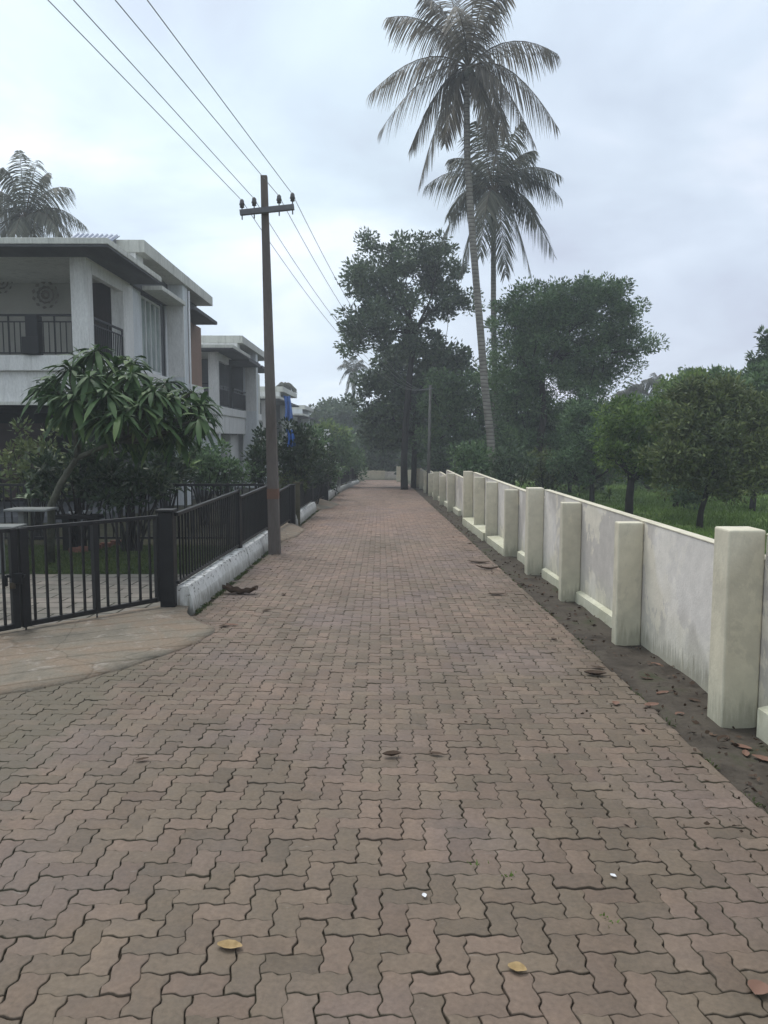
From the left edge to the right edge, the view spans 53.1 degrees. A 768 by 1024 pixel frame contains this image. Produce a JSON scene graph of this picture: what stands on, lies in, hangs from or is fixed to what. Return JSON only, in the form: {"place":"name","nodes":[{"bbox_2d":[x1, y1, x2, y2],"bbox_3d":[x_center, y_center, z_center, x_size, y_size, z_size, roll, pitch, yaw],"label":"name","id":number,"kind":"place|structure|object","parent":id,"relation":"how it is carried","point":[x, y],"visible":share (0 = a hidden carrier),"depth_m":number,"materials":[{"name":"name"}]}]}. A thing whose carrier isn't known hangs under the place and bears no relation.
{"place":"outdoors","nodes":[
{"label":"outdoors","id":0,"kind":"place"},
{"bbox_2d":[0,574,185,631],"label":"yard path","id":1,"kind":"structure","parent":0,"point":[54,594],"depth_m":9.02,"materials":[{"name":"grey concrete"}]},
{"bbox_2d":[0,237,216,522],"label":"house","id":2,"kind":"structure","parent":0,"point":[131,298],"depth_m":21.93,"materials":[{"name":"grey paint"}]},
{"bbox_2d":[0,423,46,499],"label":"door","id":3,"kind":"structure","parent":2,"relation":"in","point":[5,435],"depth_m":23.61,"materials":[{"name":"black paint"}]},
{"bbox_2d":[32,282,58,308],"bbox_3d":[-9.589,-6.160,21.797,0.782,0.790,0.070,0,6,0],"label":"wall ornament","id":4,"kind":"object","parent":2,"relation":"attached to","point":[42,294],"depth_m":21.79,"materials":[{"name":"brown metal"}]},
{"bbox_2d":[71,232,119,243],"bbox_3d":[-7.776,-7.157,20.671,1.496,1.085,1.400,0,6,0],"label":"roof sheet","id":5,"kind":"object","parent":2,"relation":"on","point":[111,237],"visible":0.38,"depth_m":20.92,"materials":[{"name":"grey metal"}]},
{"bbox_2d":[141,295,161,374],"bbox_3d":[-7.432,-5.555,24.403,0.105,2.260,2.080,0,6,0],"label":"window","id":6,"kind":"structure","parent":2,"relation":"in","point":[150,311],"depth_m":24.42,"materials":[{"name":"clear glass"}]},
{"bbox_2d":[0,544,229,573],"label":"lawn","id":7,"kind":"structure","parent":0,"point":[7,570],"depth_m":11.64,"materials":[{"name":"green plant"}]},
{"bbox_2d":[0,524,26,572],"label":"garden bench","id":8,"kind":"object","parent":7,"relation":"on","point":[9,525],"visible":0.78,"depth_m":10.65,"materials":[{"name":"stone"}]},
{"bbox_2d":[3,507,57,546],"bbox_3d":[-5.204,0.372,11.362,0.630,0.864,0.400,0,6,0],"label":"garden bench","id":9,"kind":"object","parent":7,"relation":"on","point":[22,514],"visible":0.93,"depth_m":11.25,"materials":[{"name":"stone"}]},
{"bbox_2d":[16,483,46,548],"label":"garden plant","id":10,"kind":"object","parent":7,"relation":"on","point":[28,495],"visible":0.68,"depth_m":13.43,"materials":[{"name":"green plant"}]},
{"bbox_2d":[20,429,121,546],"bbox_3d":[-5.297,-0.339,13.130,1.684,2.162,1.336,-4,7,-33],"label":"garden shrub","id":11,"kind":"object","parent":7,"relation":"on","point":[82,476],"visible":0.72,"depth_m":12.90,"materials":[{"name":"green plant"}]},
{"bbox_2d":[55,514,104,551],"bbox_3d":[-5.200,0.359,13.169,0.746,0.636,0.300,0,6,0],"label":"garden bench","id":12,"kind":"object","parent":7,"relation":"on","point":[67,518],"visible":0.67,"depth_m":13.07,"materials":[{"name":"grey stone"}]},
{"bbox_2d":[20,344,224,562],"bbox_3d":[-3.919,-0.904,11.634,2.700,3.374,2.841,-3,6,-31],"label":"frangipani tree","id":13,"kind":"object","parent":7,"relation":"on","point":[103,401],"visible":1,"depth_m":11.20,"materials":[{"name":"green plant"}]},
{"bbox_2d":[105,497,142,547],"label":"garden plant","id":14,"kind":"object","parent":7,"relation":"on","point":[122,506],"visible":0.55,"depth_m":13.13,"materials":[{"name":"green plant"}]},
{"bbox_2d":[87,449,180,551],"bbox_3d":[-4.236,-0.266,13.010,1.563,2.025,1.583,0,6,0],"label":"garden shrub","id":15,"kind":"object","parent":7,"relation":"on","point":[141,483],"visible":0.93,"depth_m":12.91,"materials":[{"name":"green plant"}]},
{"bbox_2d":[0,483,346,544],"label":"yard ground","id":16,"kind":"structure","parent":0,"point":[110,528],"depth_m":17.45,"materials":[{"name":"green plant"}]},
{"bbox_2d":[0,415,87,539],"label":"garden shrub","id":17,"kind":"object","parent":16,"relation":"on","point":[21,447],"visible":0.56,"depth_m":14.96,"materials":[{"name":"green plant"}]},
{"bbox_2d":[137,431,201,508],"bbox_3d":[-4.538,-0.703,16.649,1.281,2.378,1.661,2,6,23],"label":"garden shrub","id":18,"kind":"object","parent":16,"relation":"on","point":[183,470],"visible":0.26,"depth_m":16.39,"materials":[{"name":"green plant"}]},
{"bbox_2d":[184,453,204,527],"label":"garden plant","id":19,"kind":"object","parent":16,"relation":"on","point":[192,463],"visible":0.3,"depth_m":17.63,"materials":[{"name":"green plant"}]},
{"bbox_2d":[176,436,232,524],"bbox_3d":[-4.280,-0.738,18.535,1.277,2.185,1.778,2,6,20],"label":"garden shrub","id":20,"kind":"object","parent":16,"relation":"on","point":[209,476],"visible":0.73,"depth_m":18.36,"materials":[{"name":"green plant"}]},
{"bbox_2d":[200,453,263,511],"bbox_3d":[-3.851,-0.583,18.954,1.485,1.823,1.216,-4,7,-38],"label":"garden shrub","id":21,"kind":"object","parent":16,"relation":"on","point":[232,472],"visible":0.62,"depth_m":18.80,"materials":[{"name":"green plant"}]},
{"bbox_2d":[241,421,278,488],"bbox_3d":[-3.177,-1.020,19.500,1.018,2.613,1.586,0,6,0],"label":"garden shrub","id":22,"kind":"object","parent":16,"relation":"on","point":[257,453],"visible":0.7,"depth_m":19.23,"materials":[{"name":"green plant"}]},
{"bbox_2d":[259,386,298,482],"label":"house","id":23,"kind":"structure","parent":16,"relation":"on","point":[281,392],"depth_m":52.76,"materials":[{"name":"white paint"}]},
{"bbox_2d":[277,382,296,392],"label":"roof","id":24,"kind":"object","parent":23,"relation":"attached to","point":[289,386],"visible":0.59,"depth_m":59.09,"materials":[{"name":"white concrete"}]},
{"bbox_2d":[284,396,292,420],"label":"hanging tarp","id":25,"kind":"object","parent":23,"relation":"hanging from","point":[288,409],"visible":0.88,"depth_m":47.95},
{"bbox_2d":[278,466,309,490],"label":"garden shrub","id":26,"kind":"object","parent":16,"relation":"on","point":[282,482],"visible":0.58,"depth_m":20.75,"materials":[{"name":"green plant"}]},
{"bbox_2d":[277,416,321,496],"bbox_3d":[-2.431,-1.226,20.999,1.556,2.814,1.713,0,6,0],"label":"garden shrub","id":27,"kind":"object","parent":16,"relation":"on","point":[288,457],"visible":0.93,"depth_m":20.73,"materials":[{"name":"green plant"}]},
{"bbox_2d":[294,420,331,472],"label":"garden shrub","id":28,"kind":"object","parent":16,"relation":"on","point":[318,431],"visible":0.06,"depth_m":26.70,"materials":[{"name":"green plant"}]},
{"bbox_2d":[302,443,338,503],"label":"garden shrub","id":29,"kind":"object","parent":16,"relation":"on","point":[323,470],"visible":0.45,"depth_m":24.78,"materials":[{"name":"green plant"}]},
{"bbox_2d":[313,435,345,498],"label":"garden shrub","id":30,"kind":"object","parent":16,"relation":"on","point":[331,458],"visible":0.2,"depth_m":29.84,"materials":[{"name":"green plant"}]},
{"bbox_2d":[309,417,353,454],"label":"background tree","id":31,"kind":"object","parent":16,"relation":"on","point":[335,430],"visible":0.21,"depth_m":55.18,"materials":[{"name":"green plant"}]},
{"bbox_2d":[330,433,361,485],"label":"garden shrub","id":32,"kind":"object","parent":16,"relation":"on","point":[343,451],"visible":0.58,"depth_m":41.72,"materials":[{"name":"green plant"}]},
{"bbox_2d":[199,335,264,493],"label":"house","id":33,"kind":"structure","parent":0,"point":[232,367],"depth_m":38.50,"materials":[{"name":"white paint"}]},
{"bbox_2d":[0,480,767,1023],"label":"road","id":34,"kind":"structure","parent":0,"point":[402,642],"depth_m":3.37,"materials":[{"name":"brick"}]},
{"bbox_2d":[0,605,214,694],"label":"driveway ramp","id":35,"kind":"structure","parent":34,"relation":"on","point":[48,655],"depth_m":6.41,"materials":[{"name":"concrete"}]},
{"bbox_2d":[0,528,20,631],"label":"driveway gate","id":36,"kind":"structure","parent":35,"relation":"on","point":[14,568],"depth_m":6.72,"materials":[{"name":"black metal"}]},
{"bbox_2d":[217,939,241,948],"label":"fallen leaf","id":37,"kind":"object","parent":34,"relation":"on","point":[228,943],"visible":1,"depth_m":2.52,"materials":[{"name":"yellow plant"}]},
{"bbox_2d":[222,583,257,593],"bbox_3d":[-1.691,0.909,9.055,0.400,0.128,0.152,1,6,7],"label":"bark piece","id":38,"kind":"object","parent":34,"relation":"on","point":[228,587],"visible":1,"depth_m":9.00,"materials":[{"name":"brown plant"}]},
{"bbox_2d":[239,175,294,553],"bbox_3d":[-1.859,-2.263,12.560,0.897,6.256,0.258,0,6,0],"label":"utility pole","id":39,"kind":"object","parent":34,"relation":"on","point":[265,209],"visible":0.99,"depth_m":12.53,"materials":[{"name":"wood"}]},
{"bbox_2d":[48,0,422,389],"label":"overhead wire","id":40,"kind":"object","parent":39,"relation":"attached to","point":[196,153],"visible":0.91,"depth_m":9.72,"materials":[{"name":"metal"}]},
{"bbox_2d":[73,0,428,389],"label":"overhead wire","id":41,"kind":"object","parent":39,"relation":"attached to","point":[213,153],"visible":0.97,"depth_m":9.74,"materials":[{"name":"metal"}]},
{"bbox_2d":[115,0,430,389],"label":"overhead wire","id":42,"kind":"object","parent":39,"relation":"attached to","point":[245,156],"visible":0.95,"depth_m":9.91,"materials":[{"name":"metal"}]},
{"bbox_2d":[147,0,432,389],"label":"overhead wire","id":43,"kind":"object","parent":39,"relation":"attached to","point":[263,155],"visible":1,"depth_m":10.01,"materials":[{"name":"metal"}]},
{"bbox_2d":[195,492,339,613],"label":"kerb weeds","id":44,"kind":"object","parent":34,"relation":"on","point":[218,593],"visible":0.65,"depth_m":10.25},
{"bbox_2d":[280,522,305,541],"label":"driveway ramp","id":45,"kind":"structure","parent":34,"relation":"on","point":[288,531],"depth_m":16.15,"materials":[{"name":"concrete"}]},
{"bbox_2d":[316,499,337,509],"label":"driveway ramp","id":46,"kind":"structure","parent":34,"relation":"on","point":[323,504],"depth_m":25.34,"materials":[{"name":"concrete"}]},
{"bbox_2d":[204,500,766,847],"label":"paver debris","id":47,"kind":"object","parent":34,"relation":"on","point":[706,822],"visible":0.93,"depth_m":4.58,"materials":[{"name":"brown plant"}]},
{"bbox_2d":[508,961,526,970],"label":"fallen leaf","id":48,"kind":"object","parent":34,"relation":"on","point":[517,966],"visible":1,"depth_m":2.41,"materials":[{"name":"yellow plant"}]},
{"bbox_2d":[748,979,767,993],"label":"fallen leaf","id":49,"kind":"object","parent":34,"relation":"on","point":[757,986],"visible":1,"depth_m":2.31,"materials":[{"name":"plant"}]},
{"bbox_2d":[0,0,767,436],"label":"sky","id":50,"kind":"structure","parent":0,"point":[659,108],"materials":[{"name":"white"}]},
{"bbox_2d":[359,465,637,481],"bbox_3d":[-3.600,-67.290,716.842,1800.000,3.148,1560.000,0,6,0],"label":"ground","id":51,"kind":"structure","parent":0,"point":[526,478],"depth_m":64.53,"materials":[{"name":"green plant"}]},
{"bbox_2d":[0,150,89,237],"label":"coconut palm","id":52,"kind":"object","parent":51,"relation":"on","point":[16,222],"visible":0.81,"depth_m":34.52,"materials":[{"name":"green plant"}]},
{"bbox_2d":[0,483,264,544],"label":"divider railing","id":53,"kind":"object","parent":51,"relation":"on","point":[227,485],"visible":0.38,"depth_m":14.01,"materials":[{"name":"black metal"}]},
{"bbox_2d":[156,508,177,606],"bbox_3d":[-2.229,0.556,7.939,0.174,1.178,0.174,0,6,0],"label":"gate post","id":54,"kind":"object","parent":51,"relation":"on","point":[167,553],"visible":0.77,"depth_m":7.86,"materials":[{"name":"black metal"}]},
{"bbox_2d":[5,515,160,629],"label":"driveway gate","id":55,"kind":"structure","parent":54,"relation":"attached to","point":[21,578],"depth_m":7.26,"materials":[{"name":"black metal"}]},
{"bbox_2d":[174,489,248,615],"bbox_3d":[-2.093,0.471,9.672,0.230,1.292,3.465,0,6,0],"label":"railing fence","id":56,"kind":"object","parent":51,"relation":"on","point":[200,585],"visible":0.92,"depth_m":9.27,"materials":[{"name":"black paint"}]},
{"bbox_2d":[240,484,267,564],"bbox_3d":[-2.109,0.255,12.853,0.230,1.261,2.850,0,6,0],"label":"railing fence","id":57,"kind":"object","parent":51,"relation":"on","point":[255,543],"visible":0.75,"depth_m":12.63,"materials":[{"name":"black paint"}]},
{"bbox_2d":[279,485,290,526],"bbox_3d":[-2.180,0.073,16.070,0.070,1.086,3.410,0,6,0],"label":"railing fence","id":58,"kind":"object","parent":51,"relation":"on","point":[285,502],"visible":0.47,"depth_m":16.97,"materials":[{"name":"black metal"}]},
{"bbox_2d":[287,484,295,523],"bbox_3d":[-2.149,-0.102,17.912,0.184,1.090,0.184,0,6,0],"label":"gate post","id":59,"kind":"object","parent":51,"relation":"on","point":[293,509],"visible":0.62,"depth_m":17.83,"materials":[{"name":"black metal"}]},
{"bbox_2d":[293,482,300,524],"bbox_3d":[-2.071,-0.148,18.280,0.164,1.130,0.164,0,6,0],"label":"gate post","id":60,"kind":"object","parent":51,"relation":"on","point":[297,490],"visible":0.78,"depth_m":18.20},
{"bbox_2d":[291,405,314,450],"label":"house","id":61,"kind":"structure","parent":51,"relation":"on","point":[300,413],"depth_m":66.89,"materials":[{"name":"white paint"}]},
{"bbox_2d":[296,476,316,524],"bbox_3d":[-2.149,-0.248,20.862,0.230,1.206,5.410,0,6,0],"label":"railing fence","id":62,"kind":"object","parent":51,"relation":"on","point":[308,508],"visible":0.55,"depth_m":21.28,"materials":[{"name":"black metal"}]},
{"bbox_2d":[313,480,323,501],"bbox_3d":[-2.229,-0.602,25.951,0.070,1.077,4.610,0,6,0],"label":"railing fence","id":63,"kind":"object","parent":51,"relation":"on","point":[315,491],"visible":0.34,"depth_m":25.57,"materials":[{"name":"black metal"}]},
{"bbox_2d":[308,396,342,429],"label":"background tree","id":64,"kind":"object","parent":51,"relation":"on","point":[328,403],"visible":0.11,"depth_m":76.92,"materials":[{"name":"green plant"}]},
{"bbox_2d":[328,462,347,494],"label":"garden shrub","id":65,"kind":"object","parent":51,"relation":"on","point":[340,473],"visible":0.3,"depth_m":33.02,"materials":[{"name":"green plant"}]},
{"bbox_2d":[317,390,366,438],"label":"background tree","id":66,"kind":"object","parent":51,"relation":"on","point":[341,414],"visible":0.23,"depth_m":72.51,"materials":[{"name":"green plant"}]},
{"bbox_2d":[340,466,358,491],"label":"railing fence","id":67,"kind":"object","parent":51,"relation":"on","point":[345,478],"visible":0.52,"depth_m":42.05,"materials":[{"name":"black paint"}]},
{"bbox_2d":[337,356,367,396],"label":"coconut palm","id":68,"kind":"object","parent":51,"relation":"on","point":[357,366],"visible":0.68,"depth_m":74.88,"materials":[{"name":"green plant"}]},
{"bbox_2d":[347,445,369,481],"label":"garden shrub","id":69,"kind":"object","parent":51,"relation":"on","point":[359,466],"visible":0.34,"depth_m":47.73,"materials":[{"name":"green plant"}]},
{"bbox_2d":[350,435,391,471],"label":"background tree","id":70,"kind":"object","parent":51,"relation":"on","point":[369,457],"visible":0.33,"depth_m":58.65,"materials":[{"name":"green plant"}]},
{"bbox_2d":[358,470,395,480],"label":"wall","id":71,"kind":"structure","parent":51,"relation":"on","point":[377,475],"depth_m":56.11,"materials":[{"name":"beige paint"}]},
{"bbox_2d":[368,447,407,471],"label":"background tree","id":72,"kind":"object","parent":51,"relation":"on","point":[390,466],"visible":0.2,"depth_m":58.55,"materials":[{"name":"green plant"}]},
{"bbox_2d":[396,467,410,482],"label":"side wall","id":73,"kind":"structure","parent":51,"relation":"on","point":[398,474],"depth_m":51.83,"materials":[{"name":"beige paint"}]},
{"bbox_2d":[330,226,485,489],"bbox_3d":[1.227,-7.537,38.704,8.131,13.001,4.484,-3,6,-31],"label":"roadside tree","id":74,"kind":"object","parent":51,"relation":"on","point":[380,286],"visible":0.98,"depth_m":37.71,"materials":[{"name":"green plant"}]},
{"bbox_2d":[341,336,478,487],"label":"leafy tree","id":75,"kind":"object","parent":51,"relation":"on","point":[381,418],"visible":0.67,"depth_m":40.67,"materials":[{"name":"green plant"}]},
{"bbox_2d":[392,421,453,474],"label":"background tree","id":76,"kind":"object","parent":51,"relation":"on","point":[409,460],"visible":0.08,"depth_m":55.01,"materials":[{"name":"green plant"}]},
{"bbox_2d":[426,385,433,493],"bbox_3d":[2.091,-3.187,34.851,0.321,5.073,0.200,0,6,0],"label":"utility pole","id":77,"kind":"object","parent":51,"relation":"on","point":[429,437],"visible":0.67,"depth_m":34.79,"materials":[{"name":"concrete"}]},
{"bbox_2d":[622,383,649,401],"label":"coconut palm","id":78,"kind":"object","parent":51,"relation":"on","point":[633,389],"visible":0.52,"depth_m":63.35,"materials":[{"name":"green plant"}]},
{"bbox_2d":[633,389,656,406],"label":"background tree","id":79,"kind":"object","parent":51,"relation":"on","point":[646,398],"visible":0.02,"depth_m":52.90,"materials":[{"name":"green plant"}]},
{"bbox_2d":[637,372,664,397],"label":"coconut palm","id":80,"kind":"object","parent":51,"relation":"on","point":[648,382],"visible":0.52,"depth_m":61.32,"materials":[{"name":"green plant"}]},
{"bbox_2d":[408,483,767,812],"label":"soil verge","id":81,"kind":"structure","parent":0,"point":[608,652],"depth_m":5.52,"materials":[{"name":"brown soil"}]},
{"bbox_2d":[416,468,767,744],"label":"boundary wall","id":82,"kind":"structure","parent":81,"relation":"on","point":[693,606],"depth_m":6.40,"materials":[{"name":"beige paint"}]},
{"bbox_2d":[425,499,767,813],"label":"verge weeds","id":83,"kind":"object","parent":81,"relation":"on","point":[753,798],"visible":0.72,"depth_m":4.74,"materials":[{"name":"green plant"}]},
{"bbox_2d":[431,500,767,809],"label":"leaf litter","id":84,"kind":"object","parent":81,"relation":"on","point":[712,734],"visible":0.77,"depth_m":5.64,"materials":[{"name":"brown plant"}]},
{"bbox_2d":[515,481,767,554],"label":"field","id":85,"kind":"structure","parent":0,"point":[657,511],"depth_m":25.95,"materials":[{"name":"green plant"}]},
{"bbox_2d":[421,446,455,473],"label":"field bush","id":86,"kind":"object","parent":85,"relation":"on","point":[442,465],"visible":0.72,"depth_m":35.70,"materials":[{"name":"green plant"}]},
{"bbox_2d":[410,366,492,474],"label":"leafy tree","id":87,"kind":"object","parent":85,"relation":"on","point":[456,417],"visible":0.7,"depth_m":36.35,"materials":[{"name":"green plant"}]},
{"bbox_2d":[366,0,560,477],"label":"coconut palm","id":88,"kind":"object","parent":85,"relation":"on","point":[479,82],"visible":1,"depth_m":28.63,"materials":[{"name":"green plant"}]},
{"bbox_2d":[445,438,493,475],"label":"field bush","id":89,"kind":"object","parent":85,"relation":"on","point":[470,455],"visible":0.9,"depth_m":26.74,"materials":[{"name":"green plant"}]},
{"bbox_2d":[422,111,562,446],"bbox_3d":[5.039,-9.303,34.779,5.831,17.061,5.135,-4,7,-39],"label":"coconut palm","id":90,"kind":"object","parent":85,"relation":"on","point":[504,196],"visible":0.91,"depth_m":33.59,"materials":[{"name":"green plant"}]},
{"bbox_2d":[463,368,554,486],"bbox_3d":[6.509,-4.258,38.430,5.412,6.369,6.684,5,8,44],"label":"leafy tree","id":91,"kind":"object","parent":85,"relation":"on","point":[516,418],"visible":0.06,"depth_m":37.29,"materials":[{"name":"green plant"}]},
{"bbox_2d":[486,439,540,487],"bbox_3d":[4.491,-1.429,27.130,1.768,2.358,1.785,-3,6,-26],"label":"field bush","id":92,"kind":"object","parent":85,"relation":"on","point":[502,472],"visible":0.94,"depth_m":26.82,"materials":[{"name":"green plant"}]},
{"bbox_2d":[517,446,565,491],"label":"field bush","id":93,"kind":"object","parent":85,"relation":"on","point":[546,480],"visible":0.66,"depth_m":28.89,"materials":[{"name":"green plant"}]},
{"bbox_2d":[464,270,669,486],"bbox_3d":[7.630,-5.498,33.460,8.899,9.639,5.227,0,6,0],"label":"spreading tree","id":94,"kind":"object","parent":85,"relation":"on","point":[534,335],"visible":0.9,"depth_m":32.35,"materials":[{"name":"green plant"}]},
{"bbox_2d":[542,385,622,501],"bbox_3d":[7.684,-2.494,28.164,3.172,4.457,3.517,3,6,31],"label":"fruit tree","id":95,"kind":"object","parent":85,"relation":"on","point":[574,457],"visible":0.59,"depth_m":27.96,"materials":[{"name":"green plant"}]},
{"bbox_2d":[543,393,626,492],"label":"leafy tree","id":96,"kind":"object","parent":85,"relation":"on","point":[595,485],"visible":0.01,"depth_m":36.57,"materials":[{"name":"green plant"}]},
{"bbox_2d":[572,473,613,491],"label":"field bush","id":97,"kind":"object","parent":85,"relation":"on","point":[601,486],"visible":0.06,"depth_m":38.07,"materials":[{"name":"green plant"}]},
{"bbox_2d":[597,487,618,498],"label":"bush","id":98,"kind":"object","parent":85,"relation":"on","point":[609,493],"visible":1,"depth_m":30.07,"materials":[{"name":"green plant"}]},
{"bbox_2d":[586,391,679,513],"bbox_3d":[7.210,-1.595,21.252,3.298,3.631,2.689,0,6,0],"label":"fruit tree","id":99,"kind":"object","parent":85,"relation":"on","point":[627,427],"visible":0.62,"depth_m":20.85,"materials":[{"name":"green plant"}]},
{"bbox_2d":[619,466,665,489],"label":"field bush","id":100,"kind":"object","parent":85,"relation":"on","point":[640,482],"visible":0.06,"depth_m":40.05,"materials":[{"name":"green plant"}]},
{"bbox_2d":[648,370,686,401],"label":"background tree","id":101,"kind":"object","parent":85,"relation":"on","point":[671,375],"visible":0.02,"depth_m":45.41,"materials":[{"name":"green plant"}]},
{"bbox_2d":[638,363,741,506],"bbox_3d":[10.460,-2.656,26.496,4.505,4.994,3.133,-5,7,-41],"label":"fruit tree","id":102,"kind":"object","parent":85,"relation":"on","point":[699,371],"visible":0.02,"depth_m":26.09,"materials":[{"name":"green plant"}]},
{"bbox_2d":[632,371,767,527],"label":"fruit tree","id":103,"kind":"object","parent":85,"relation":"on","point":[708,423],"visible":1,"depth_m":18.00,"materials":[{"name":"green plant"}]},
{"bbox_2d":[667,358,767,510],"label":"fruit tree","id":104,"kind":"object","parent":85,"relation":"on","point":[757,375],"visible":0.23,"depth_m":23.40,"materials":[{"name":"green plant"}]},
{"bbox_2d":[745,324,767,367],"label":"fruit tree","id":105,"kind":"object","parent":85,"relation":"on","point":[762,346],"visible":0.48,"depth_m":26.61,"materials":[{"name":"green plant"}]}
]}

